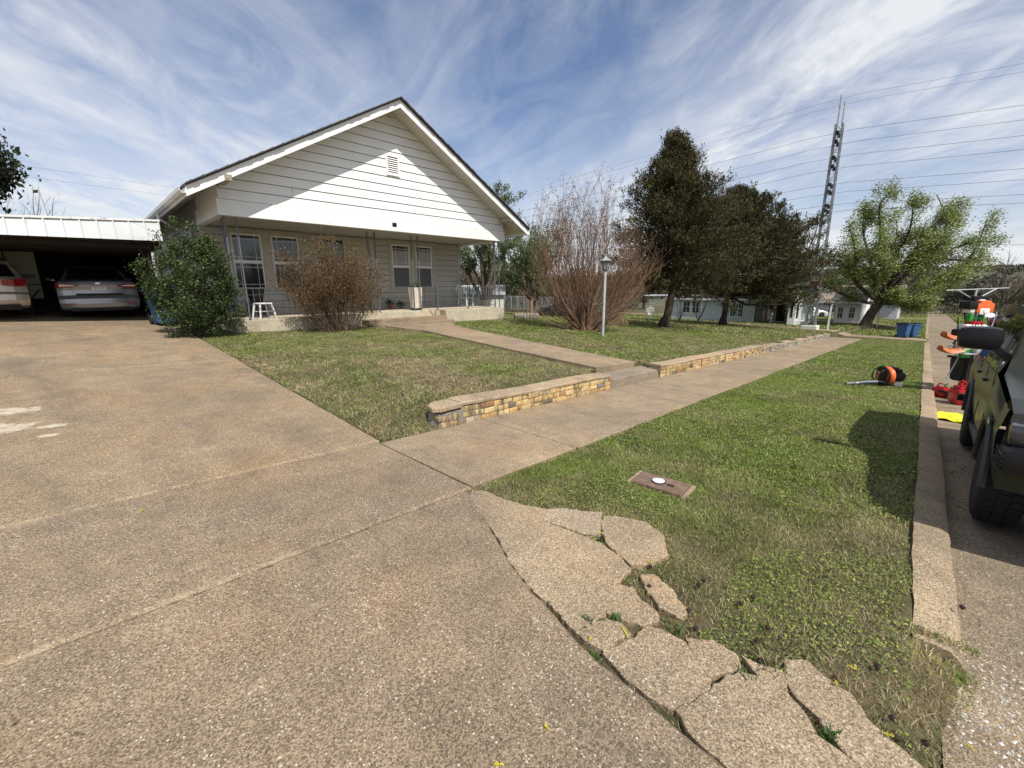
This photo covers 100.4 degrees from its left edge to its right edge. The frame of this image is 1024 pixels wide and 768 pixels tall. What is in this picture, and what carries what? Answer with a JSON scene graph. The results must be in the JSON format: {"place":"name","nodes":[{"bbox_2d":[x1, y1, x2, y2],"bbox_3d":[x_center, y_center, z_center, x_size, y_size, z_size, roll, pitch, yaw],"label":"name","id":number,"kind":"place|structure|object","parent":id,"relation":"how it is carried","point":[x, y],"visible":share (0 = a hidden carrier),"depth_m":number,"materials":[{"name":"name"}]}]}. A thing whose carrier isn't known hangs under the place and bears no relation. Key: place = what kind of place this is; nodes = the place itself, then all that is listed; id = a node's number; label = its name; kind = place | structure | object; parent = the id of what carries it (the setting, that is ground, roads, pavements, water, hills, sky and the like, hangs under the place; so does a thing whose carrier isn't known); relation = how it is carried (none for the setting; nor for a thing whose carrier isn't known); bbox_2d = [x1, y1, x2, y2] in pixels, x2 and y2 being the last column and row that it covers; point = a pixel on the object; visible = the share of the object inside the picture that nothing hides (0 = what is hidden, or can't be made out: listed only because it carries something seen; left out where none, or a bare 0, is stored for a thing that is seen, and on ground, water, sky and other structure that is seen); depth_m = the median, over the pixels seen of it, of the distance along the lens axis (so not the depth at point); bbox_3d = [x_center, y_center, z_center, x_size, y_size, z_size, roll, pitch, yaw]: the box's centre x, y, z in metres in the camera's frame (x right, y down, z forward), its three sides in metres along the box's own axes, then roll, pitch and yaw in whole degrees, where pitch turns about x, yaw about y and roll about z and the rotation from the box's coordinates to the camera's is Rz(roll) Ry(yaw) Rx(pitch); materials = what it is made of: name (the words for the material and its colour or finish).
{"place":"outdoors","nodes":[
{"label":"outdoors","id":0,"kind":"place"},
{"bbox_2d":[0,301,236,375],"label":"driveway","id":1,"kind":"structure","parent":0,"point":[51,339],"depth_m":9.15,"materials":[{"name":"concrete"}]},
{"bbox_2d":[0,258,33,314],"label":"parked car","id":2,"kind":"object","parent":1,"relation":"on","point":[14,292],"visible":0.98,"depth_m":11.10,"materials":[{"name":"beige paint"}]},
{"bbox_2d":[19,274,44,315],"bbox_3d":[-13.886,-2.542,12.201,0.165,1.202,0.661,12,18,43],"label":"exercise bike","id":3,"kind":"object","parent":1,"relation":"on","point":[29,276],"visible":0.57,"depth_m":12.24,"materials":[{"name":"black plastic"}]},
{"bbox_2d":[44,266,139,316],"bbox_3d":[-13.588,-3.105,13.884,4.512,1.481,2.180,15,20,42],"label":"parked car","id":4,"kind":"object","parent":1,"relation":"on","point":[88,288],"visible":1,"depth_m":12.52,"materials":[{"name":"silver metal"}]},
{"bbox_2d":[141,286,178,323],"bbox_3d":[-9.967,-2.252,12.207,0.901,1.082,0.714,10,16,38],"label":"wheelie bin","id":5,"kind":"object","parent":1,"relation":"on","point":[152,320],"visible":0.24,"depth_m":12.03,"materials":[{"name":"blue plastic"}]},
{"bbox_2d":[0,360,379,528],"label":"driveway","id":6,"kind":"structure","parent":0,"point":[72,441],"depth_m":4.68,"materials":[{"name":"concrete"}]},
{"bbox_2d":[0,442,471,669],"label":"driveway","id":7,"kind":"structure","parent":0,"point":[64,582],"depth_m":2.81,"materials":[{"name":"concrete"}]},
{"bbox_2d":[0,492,723,767],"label":"driveway","id":8,"kind":"structure","parent":0,"point":[436,635],"depth_m":1.79,"materials":[{"name":"concrete"}]},
{"bbox_2d":[200,325,595,441],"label":"lawn grass","id":9,"kind":"structure","parent":0,"point":[386,338],"depth_m":8.41,"materials":[{"name":"plant"}]},
{"bbox_2d":[381,419,574,489],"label":"sidewalk","id":10,"kind":"structure","parent":0,"point":[472,454],"depth_m":4.64,"materials":[{"name":"concrete"}]},
{"bbox_2d":[0,0,1023,276],"label":"sky","id":11,"kind":"structure","parent":0,"point":[158,93],"materials":[{"name":"blue"}]},
{"bbox_2d":[470,490,630,616],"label":"driveway","id":12,"kind":"structure","parent":0,"point":[548,561],"depth_m":2.72,"materials":[{"name":"concrete"}]},
{"bbox_2d":[484,402,640,449],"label":"sidewalk","id":13,"kind":"structure","parent":0,"point":[577,428],"depth_m":5.76,"materials":[{"name":"concrete"}]},
{"bbox_2d":[543,508,602,538],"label":"driveway","id":14,"kind":"structure","parent":0,"point":[581,522],"depth_m":3.18,"materials":[{"name":"concrete"}]},
{"bbox_2d":[548,601,631,654],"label":"driveway","id":15,"kind":"structure","parent":0,"point":[606,634],"depth_m":2.12,"materials":[{"name":"concrete"}]},
{"bbox_2d":[177,267,1023,767],"bbox_3d":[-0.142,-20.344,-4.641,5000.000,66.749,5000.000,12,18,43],"label":"ground","id":16,"kind":"structure","parent":0,"point":[849,677],"depth_m":2.89,"materials":[{"name":"plant"}]},
{"bbox_2d":[0,128,41,213],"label":"magnolia tree","id":17,"kind":"object","parent":16,"relation":"on","point":[7,177],"visible":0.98,"depth_m":16.43,"materials":[{"name":"green plant"}]},
{"bbox_2d":[0,182,65,215],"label":"bare tree","id":18,"kind":"object","parent":16,"relation":"on","point":[33,205],"visible":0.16,"depth_m":22.91,"materials":[{"name":"grey plant"}]},
{"bbox_2d":[0,214,162,313],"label":"carport","id":19,"kind":"object","parent":16,"relation":"on","point":[55,245],"visible":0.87,"depth_m":11.40,"materials":[{"name":"white metal"}]},
{"bbox_2d":[0,251,43,297],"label":"ribbed panel","id":20,"kind":"object","parent":19,"relation":"attached to","point":[23,262],"visible":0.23,"depth_m":12.75,"materials":[{"name":"black plastic"}]},
{"bbox_2d":[124,213,250,337],"bbox_3d":[-7.965,-2.691,10.550,2.222,3.086,2.398,12,18,43],"label":"holly shrub","id":21,"kind":"object","parent":16,"relation":"on","point":[162,287],"visible":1,"depth_m":10.35,"materials":[{"name":"green plant"}]},
{"bbox_2d":[264,226,390,331],"bbox_3d":[-5.364,-3.146,12.719,2.491,3.149,3.464,12,18,43],"label":"nandina shrub","id":22,"kind":"object","parent":16,"relation":"on","point":[332,291],"visible":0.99,"depth_m":12.59,"materials":[{"name":"brown plant"}]},
{"bbox_2d":[145,96,529,332],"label":"house","id":23,"kind":"structure","parent":16,"relation":"on","point":[403,190],"depth_m":14.52,"materials":[{"name":"wood"}]},
{"bbox_2d":[246,289,268,316],"bbox_3d":[-8.170,-2.606,13.652,0.560,0.890,0.560,12,18,43],"label":"chair","id":24,"kind":"object","parent":23,"relation":"on","point":[256,297],"visible":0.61,"depth_m":13.47,"materials":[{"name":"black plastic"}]},
{"bbox_2d":[221,227,306,290],"bbox_3d":[-8.373,-4.235,14.662,0.130,1.990,2.480,12,18,43],"label":"window","id":25,"kind":"structure","parent":23,"relation":"in","point":[257,265],"depth_m":14.51,"materials":[{"name":"white paint"}]},
{"bbox_2d":[387,240,435,288],"bbox_3d":[-4.327,-5.170,18.638,0.130,1.990,2.380,12,18,43],"label":"window","id":26,"kind":"structure","parent":23,"relation":"in","point":[399,252],"depth_m":18.53,"materials":[{"name":"white paint"}]},
{"bbox_2d":[408,281,421,309],"bbox_3d":[-3.857,-3.523,16.986,0.555,1.136,0.522,4,13,17],"label":"planter","id":27,"kind":"object","parent":23,"relation":"on","point":[417,297],"visible":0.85,"depth_m":16.88,"materials":[{"name":"white plastic"}]},
{"bbox_2d":[460,254,480,284],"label":"background tree","id":28,"kind":"object","parent":16,"relation":"on","point":[465,282],"visible":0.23,"depth_m":67.08,"materials":[{"name":"green plant"}]},
{"bbox_2d":[461,285,506,313],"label":"shed","id":29,"kind":"structure","parent":16,"relation":"on","point":[503,293],"depth_m":30.10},
{"bbox_2d":[459,176,525,305],"bbox_3d":[-1.534,-8.119,26.078,4.611,8.424,4.546,12,18,43],"label":"pear tree","id":30,"kind":"object","parent":16,"relation":"on","point":[484,253],"visible":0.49,"depth_m":25.72,"materials":[{"name":"green plant"}]},
{"bbox_2d":[386,322,634,372],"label":"walkway","id":31,"kind":"structure","parent":16,"relation":"on","point":[597,363],"depth_m":11.23,"materials":[{"name":"concrete"}]},
{"bbox_2d":[491,252,532,311],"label":"background tree","id":32,"kind":"object","parent":16,"relation":"on","point":[513,294],"visible":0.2,"depth_m":57.08,"materials":[{"name":"green plant"}]},
{"bbox_2d":[428,372,610,428],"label":"retaining wall","id":33,"kind":"structure","parent":16,"relation":"on","point":[476,406],"depth_m":6.30,"materials":[{"name":"yellow stone"}]},
{"bbox_2d":[499,205,546,313],"bbox_3d":[1.350,-10.455,36.682,3.967,9.422,4.496,4,14,20],"label":"bare tree","id":34,"kind":"object","parent":16,"relation":"on","point":[527,307],"visible":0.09,"depth_m":36.81,"materials":[{"name":"grey plant"}]},
{"bbox_2d":[513,312,539,319],"bbox_3d":[0.707,-3.279,20.742,1.256,0.378,1.243,12,18,43],"label":"stone ring","id":35,"kind":"object","parent":16,"relation":"on","point":[531,316],"visible":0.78,"depth_m":20.27,"materials":[{"name":"stone"}]},
{"bbox_2d":[505,296,553,309],"bbox_3d":[1.602,-7.079,37.364,6.027,1.379,0.053,-12,17,-41],"label":"chain fence","id":36,"kind":"object","parent":16,"relation":"on","point":[511,305],"visible":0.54,"depth_m":36.63,"materials":[{"name":"metal"}]},
{"bbox_2d":[500,219,569,312],"bbox_3d":[1.001,-7.959,29.791,5.635,6.960,5.145,12,18,43],"label":"tree","id":37,"kind":"object","parent":16,"relation":"on","point":[515,280],"visible":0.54,"depth_m":29.30,"materials":[{"name":"green plant"}]},
{"bbox_2d":[537,299,599,316],"bbox_3d":[4.141,-5.501,31.103,4.500,1.447,1.768,3,13,14],"label":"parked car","id":38,"kind":"object","parent":16,"relation":"on","point":[544,310],"visible":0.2,"depth_m":30.57,"materials":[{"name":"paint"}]},
{"bbox_2d":[514,161,674,331],"bbox_3d":[2.967,-5.148,16.201,5.969,6.330,3.396,0,13,4],"label":"bare shrub","id":39,"kind":"object","parent":16,"relation":"on","point":[582,319],"visible":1,"depth_m":16.22,"materials":[{"name":"brown plant"}]},
{"bbox_2d":[600,255,611,335],"bbox_3d":[3.294,-3.105,15.241,0.381,2.940,0.440,12,18,43],"label":"lamp post","id":40,"kind":"object","parent":16,"relation":"on","point":[605,262],"visible":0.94,"depth_m":15.12,"materials":[{"name":"grey paint"}]},
{"bbox_2d":[454,317,777,363],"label":"lawn grass","id":41,"kind":"structure","parent":16,"relation":"on","point":[630,332],"depth_m":15.28,"materials":[{"name":"plant"}]},
{"bbox_2d":[604,366,658,388],"bbox_3d":[2.496,-0.111,9.229,0.530,0.424,2.140,12,18,43],"label":"garden step","id":42,"kind":"object","parent":16,"relation":"on","point":[627,376],"visible":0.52,"depth_m":9.04,"materials":[{"name":"concrete"}]},
{"bbox_2d":[631,285,665,308],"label":"background tree","id":43,"kind":"object","parent":16,"relation":"on","point":[643,300],"visible":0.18,"depth_m":87.73,"materials":[{"name":"green plant"}]},
{"bbox_2d":[627,470,695,499],"bbox_3d":[1.368,0.963,3.932,0.535,0.156,0.310,10,17,39],"label":"meter box","id":44,"kind":"object","parent":16,"relation":"on","point":[675,488],"visible":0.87,"depth_m":3.87,"materials":[{"name":"concrete"}]},
{"bbox_2d":[644,295,702,320],"bbox_3d":[15.073,-6.883,38.903,5.500,2.400,2.200,12,18,43],"label":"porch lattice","id":45,"kind":"object","parent":16,"relation":"on","point":[665,298],"visible":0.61,"depth_m":38.70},
{"bbox_2d":[594,125,778,327],"bbox_3d":[8.446,-7.618,21.425,8.496,9.884,8.926,12,18,43],"label":"cedar tree","id":46,"kind":"object","parent":16,"relation":"on","point":[681,220],"visible":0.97,"depth_m":20.02,"materials":[{"name":"green plant"}]},
{"bbox_2d":[648,345,765,377],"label":"retaining wall","id":47,"kind":"structure","parent":16,"relation":"on","point":[675,366],"depth_m":11.69,"materials":[{"name":"yellow stone"}]},
{"bbox_2d":[671,281,820,324],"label":"house","id":48,"kind":"structure","parent":16,"relation":"on","point":[712,311],"depth_m":43.88,"materials":[{"name":"white"}]},
{"bbox_2d":[775,302,785,320],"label":"door","id":49,"kind":"structure","parent":48,"relation":"in","point":[780,316],"depth_m":42.66,"materials":[{"name":"black"}]},
{"bbox_2d":[478,263,1023,298],"bbox_3d":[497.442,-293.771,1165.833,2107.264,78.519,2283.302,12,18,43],"label":"woodland","id":50,"kind":"object","parent":16,"relation":"on","point":[1011,270],"visible":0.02,"depth_m":600.97,"materials":[{"name":"green plant"}]},
{"bbox_2d":[599,368,922,528],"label":"verge grass","id":51,"kind":"structure","parent":16,"relation":"on","point":[783,387],"depth_m":5.55,"materials":[{"name":"plant"}]},
{"bbox_2d":[664,180,857,324],"bbox_3d":[15.569,-8.847,29.652,14.340,9.835,14.380,12,18,43],"label":"cedar tree","id":52,"kind":"object","parent":16,"relation":"on","point":[775,256],"visible":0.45,"depth_m":27.15,"materials":[{"name":"green plant"}]},
{"bbox_2d":[505,291,1023,316],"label":"brush","id":53,"kind":"object","parent":16,"relation":"on","point":[951,309],"visible":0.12,"depth_m":81.50,"materials":[{"name":"green plant"}]},
{"bbox_2d":[619,313,927,338],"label":"lawn grass","id":54,"kind":"structure","parent":16,"relation":"on","point":[908,319],"depth_m":42.89,"materials":[{"name":"plant"}]},
{"bbox_2d":[736,221,817,323],"bbox_3d":[24.418,-10.500,40.091,7.244,9.939,8.514,7,15,31],"label":"cedar tree","id":55,"kind":"object","parent":16,"relation":"on","point":[767,310],"visible":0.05,"depth_m":39.00,"materials":[{"name":"green plant"}]},
{"bbox_2d":[762,333,829,352],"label":"retaining wall","id":56,"kind":"structure","parent":16,"relation":"on","point":[770,347],"depth_m":19.68,"materials":[{"name":"yellow stone"}]},
{"bbox_2d":[800,95,845,329],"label":"lattice tower","id":57,"kind":"structure","parent":16,"relation":"on","point":[831,166],"depth_m":29.39,"materials":[{"name":"metal"}]},
{"bbox_2d":[813,722,842,746],"bbox_3d":[1.210,1.323,1.623,0.098,0.060,0.109,12,18,43],"label":"grass tuft","id":58,"kind":"object","parent":16,"relation":"on","point":[829,733],"visible":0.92,"depth_m":1.62,"materials":[{"name":"plant"}]},
{"bbox_2d":[831,287,871,323],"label":"house","id":59,"kind":"structure","parent":16,"relation":"on","point":[846,313],"depth_m":45.63,"materials":[{"name":"white paint"}]},
{"bbox_2d":[814,285,907,319],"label":"house","id":60,"kind":"structure","parent":16,"relation":"on","point":[886,313],"depth_m":62.70,"materials":[{"name":"grey"}]},
{"bbox_2d":[845,366,905,386],"bbox_3d":[8.160,-0.191,9.631,1.167,0.460,0.452,2,13,10],"label":"leaf blower","id":61,"kind":"object","parent":16,"relation":"on","point":[893,376],"visible":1,"depth_m":9.46,"materials":[{"name":"orange plastic"}]},
{"bbox_2d":[807,175,1012,329],"bbox_3d":[36.448,-12.005,39.819,20.845,14.048,8.281,-1,13,-3],"label":"leaning tree","id":62,"kind":"object","parent":16,"relation":"on","point":[886,290],"visible":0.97,"depth_m":38.42,"materials":[{"name":"green plant"}]},
{"bbox_2d":[909,322,922,337],"bbox_3d":[28.188,-3.787,30.087,0.858,1.030,0.680,-4,13,-16],"label":"wheelie bin","id":63,"kind":"object","parent":16,"relation":"on","point":[915,329],"visible":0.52,"depth_m":29.82,"materials":[{"name":"blue plastic"}]},
{"bbox_2d":[922,372,933,386],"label":"kerb","id":64,"kind":"structure","parent":16,"relation":"on","point":[927,378],"depth_m":10.73,"materials":[{"name":"concrete"}]},
{"bbox_2d":[921,385,935,406],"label":"kerb","id":65,"kind":"structure","parent":16,"relation":"on","point":[927,396],"depth_m":8.55,"materials":[{"name":"concrete"}]},
{"bbox_2d":[918,404,939,443],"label":"kerb","id":66,"kind":"structure","parent":16,"relation":"on","point":[928,426],"depth_m":6.36,"materials":[{"name":"concrete"}]},
{"bbox_2d":[913,438,947,528],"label":"kerb","id":67,"kind":"structure","parent":16,"relation":"on","point":[929,499],"depth_m":4.04,"materials":[{"name":"concrete"}]},
{"bbox_2d":[911,517,961,670],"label":"kerb","id":68,"kind":"structure","parent":16,"relation":"on","point":[934,593],"depth_m":2.55,"materials":[{"name":"concrete"}]},
{"bbox_2d":[938,281,984,313],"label":"dark tree","id":69,"kind":"object","parent":16,"relation":"on","point":[954,294],"visible":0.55,"depth_m":92.44,"materials":[{"name":"green plant"}]},
{"bbox_2d":[983,288,1012,308],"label":"background tree","id":70,"kind":"object","parent":16,"relation":"on","point":[992,296],"visible":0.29,"depth_m":102.86,"materials":[{"name":"green plant"}]},
{"bbox_2d":[973,250,1023,314],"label":"bare tree","id":71,"kind":"object","parent":16,"relation":"on","point":[1000,297],"visible":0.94,"depth_m":85.86,"materials":[{"name":"grey plant"}]},
{"bbox_2d":[553,391,685,423],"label":"sidewalk","id":72,"kind":"structure","parent":0,"point":[637,409],"depth_m":6.90,"materials":[{"name":"concrete"}]},
{"bbox_2d":[606,584,659,629],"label":"driveway","id":73,"kind":"structure","parent":0,"point":[637,612],"depth_m":2.27,"materials":[{"name":"concrete"}]},
{"bbox_2d":[601,516,668,569],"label":"driveway","id":74,"kind":"structure","parent":0,"point":[635,543],"depth_m":2.92,"materials":[{"name":"concrete"}]},
{"bbox_2d":[602,626,711,714],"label":"driveway","id":75,"kind":"structure","parent":0,"point":[666,672],"depth_m":1.90,"materials":[{"name":"concrete"}]},
{"bbox_2d":[604,381,718,405],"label":"sidewalk","id":76,"kind":"structure","parent":0,"point":[668,393],"depth_m":8.02,"materials":[{"name":"concrete"}]},
{"bbox_2d":[639,574,688,623],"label":"driveway","id":77,"kind":"structure","parent":0,"point":[665,598],"depth_m":2.36,"materials":[{"name":"concrete"}]},
{"bbox_2d":[505,312,850,341],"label":"lawn grass","id":78,"kind":"structure","parent":0,"point":[684,325],"depth_m":25.48,"materials":[{"name":"plant"}]},
{"bbox_2d":[643,374,741,394],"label":"sidewalk","id":79,"kind":"structure","parent":0,"point":[707,385],"depth_m":9.14,"materials":[{"name":"concrete"}]},
{"bbox_2d":[685,638,740,680],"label":"driveway","id":80,"kind":"structure","parent":0,"point":[715,659],"depth_m":1.96,"materials":[{"name":"concrete"}]},
{"bbox_2d":[674,369,762,384],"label":"sidewalk","id":81,"kind":"structure","parent":0,"point":[722,376],"depth_m":10.25,"materials":[{"name":"concrete"}]},
{"bbox_2d":[698,364,778,376],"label":"sidewalk","id":82,"kind":"structure","parent":0,"point":[741,370],"depth_m":11.39,"materials":[{"name":"concrete"}]},
{"bbox_2d":[719,360,790,370],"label":"sidewalk","id":83,"kind":"structure","parent":0,"point":[760,365],"depth_m":12.48,"materials":[{"name":"concrete"}]},
{"bbox_2d":[740,655,788,692],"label":"driveway","id":84,"kind":"structure","parent":0,"point":[777,677],"depth_m":1.89,"materials":[{"name":"concrete"}]},
{"bbox_2d":[749,642,791,671],"bbox_3d":[1.164,1.244,1.940,0.157,0.096,0.230,12,18,43],"label":"grass tuft","id":85,"kind":"object","parent":84,"relation":"on","point":[769,662],"visible":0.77,"depth_m":1.94,"materials":[{"name":"plant"}]},
{"bbox_2d":[675,670,858,767],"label":"driveway","id":86,"kind":"structure","parent":0,"point":[731,721],"depth_m":1.63,"materials":[{"name":"concrete"}]},
{"bbox_2d":[736,357,800,365],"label":"sidewalk","id":87,"kind":"structure","parent":0,"point":[771,361],"depth_m":13.61,"materials":[{"name":"concrete"}]},
{"bbox_2d":[749,354,810,361],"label":"sidewalk","id":88,"kind":"structure","parent":0,"point":[790,358],"depth_m":14.69,"materials":[{"name":"concrete"}]},
{"bbox_2d":[762,351,818,358],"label":"sidewalk","id":89,"kind":"structure","parent":0,"point":[792,354],"depth_m":15.83,"materials":[{"name":"concrete"}]},
{"bbox_2d":[775,349,825,354],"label":"sidewalk","id":90,"kind":"structure","parent":0,"point":[800,351],"depth_m":16.90,"materials":[{"name":"concrete"}]},
{"bbox_2d":[701,321,926,342],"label":"driveway","id":91,"kind":"structure","parent":0,"point":[845,334],"depth_m":30.08,"materials":[{"name":"concrete"}]},
{"bbox_2d":[894,322,913,337],"bbox_3d":[27.000,-3.696,29.425,0.858,1.030,0.680,-7,14,-25],"label":"wheelie bin","id":92,"kind":"object","parent":91,"relation":"on","point":[903,329],"visible":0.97,"depth_m":29.24,"materials":[{"name":"blue plastic"}]},
{"bbox_2d":[767,338,924,392],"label":"verge grass","id":93,"kind":"structure","parent":0,"point":[863,355],"depth_m":13.95,"materials":[{"name":"plant"}]},
{"bbox_2d":[783,659,923,767],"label":"driveway","id":94,"kind":"structure","parent":0,"point":[864,741],"depth_m":1.69,"materials":[{"name":"concrete"}]},
{"bbox_2d":[927,305,1023,767],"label":"road","id":95,"kind":"structure","parent":0,"point":[988,564],"depth_m":2.60,"materials":[{"name":"asphalt"}]},
{"bbox_2d":[932,383,948,396],"bbox_3d":[9.215,0.114,9.166,0.173,0.305,0.245,-4,13,-16],"label":"gas can","id":96,"kind":"object","parent":95,"relation":"on","point":[936,388],"visible":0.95,"depth_m":9.12,"materials":[{"name":"red plastic"}]},
{"bbox_2d":[937,411,962,421],"bbox_3d":[7.590,0.568,7.177,0.707,0.106,0.866,12,18,43],"label":"safety vest","id":97,"kind":"object","parent":95,"relation":"on","point":[954,417],"visible":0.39,"depth_m":7.19,"materials":[{"name":"yellow fabric"}]},
{"bbox_2d":[947,380,968,404],"bbox_3d":[8.855,0.148,8.390,0.276,0.488,0.391,5,14,23],"label":"gas can","id":98,"kind":"object","parent":95,"relation":"on","point":[955,390],"visible":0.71,"depth_m":8.38,"materials":[{"name":"red plastic"}]},
{"bbox_2d":[947,345,974,380],"bbox_3d":[10.528,-0.289,9.288,1.674,1.062,0.820,-1,13,-2],"label":"lawn mower","id":99,"kind":"object","parent":95,"relation":"on","point":[955,373],"visible":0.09,"depth_m":9.45,"materials":[{"name":"black fabric"}]},
{"bbox_2d":[937,287,1008,393],"bbox_3d":[9.313,-0.851,8.714,1.241,2.179,0.400,0,13,0],"label":"equipment rack","id":100,"kind":"object","parent":95,"relation":"on","point":[966,369],"visible":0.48,"depth_m":8.63,"materials":[{"name":"grey metal"}]},
{"bbox_2d":[936,343,967,353],"bbox_3d":[9.071,-0.734,8.740,0.605,0.217,0.238,0,13,0],"label":"string trimmer","id":101,"kind":"object","parent":100,"relation":"attached to","point":[956,349],"visible":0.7,"depth_m":8.68,"materials":[{"name":"orange plastic"}]},
{"bbox_2d":[940,320,987,343],"bbox_3d":[9.166,-1.048,8.665,0.770,0.474,0.260,0,13,0],"label":"string trimmer","id":102,"kind":"object","parent":100,"relation":"attached to","point":[952,335],"visible":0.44,"depth_m":8.62,"materials":[{"name":"orange plastic"}]},
{"bbox_2d":[946,312,997,378],"bbox_3d":[9.374,-0.863,8.716,0.741,1.705,0.339,0,13,0],"label":"trimmer shaft bundle","id":103,"kind":"object","parent":100,"relation":"attached to","point":[975,325],"visible":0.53,"depth_m":8.65,"materials":[{"name":"metal"}]},
{"bbox_2d":[959,299,994,320],"bbox_3d":[9.300,-1.253,8.607,0.500,0.890,0.271,0,13,0],"label":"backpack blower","id":104,"kind":"object","parent":100,"relation":"attached to","point":[982,306],"visible":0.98,"depth_m":8.44,"materials":[{"name":"orange plastic"}]},
{"bbox_2d":[947,637,1023,767],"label":"gravel","id":105,"kind":"structure","parent":95,"relation":"on","point":[1000,743],"depth_m":1.81,"materials":[{"name":"gravel"}]},
{"bbox_2d":[956,305,1023,527],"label":"parked suv","id":106,"kind":"object","parent":95,"relation":"on","point":[992,395],"visible":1,"depth_m":3.63,"materials":[{"name":"green paint"}]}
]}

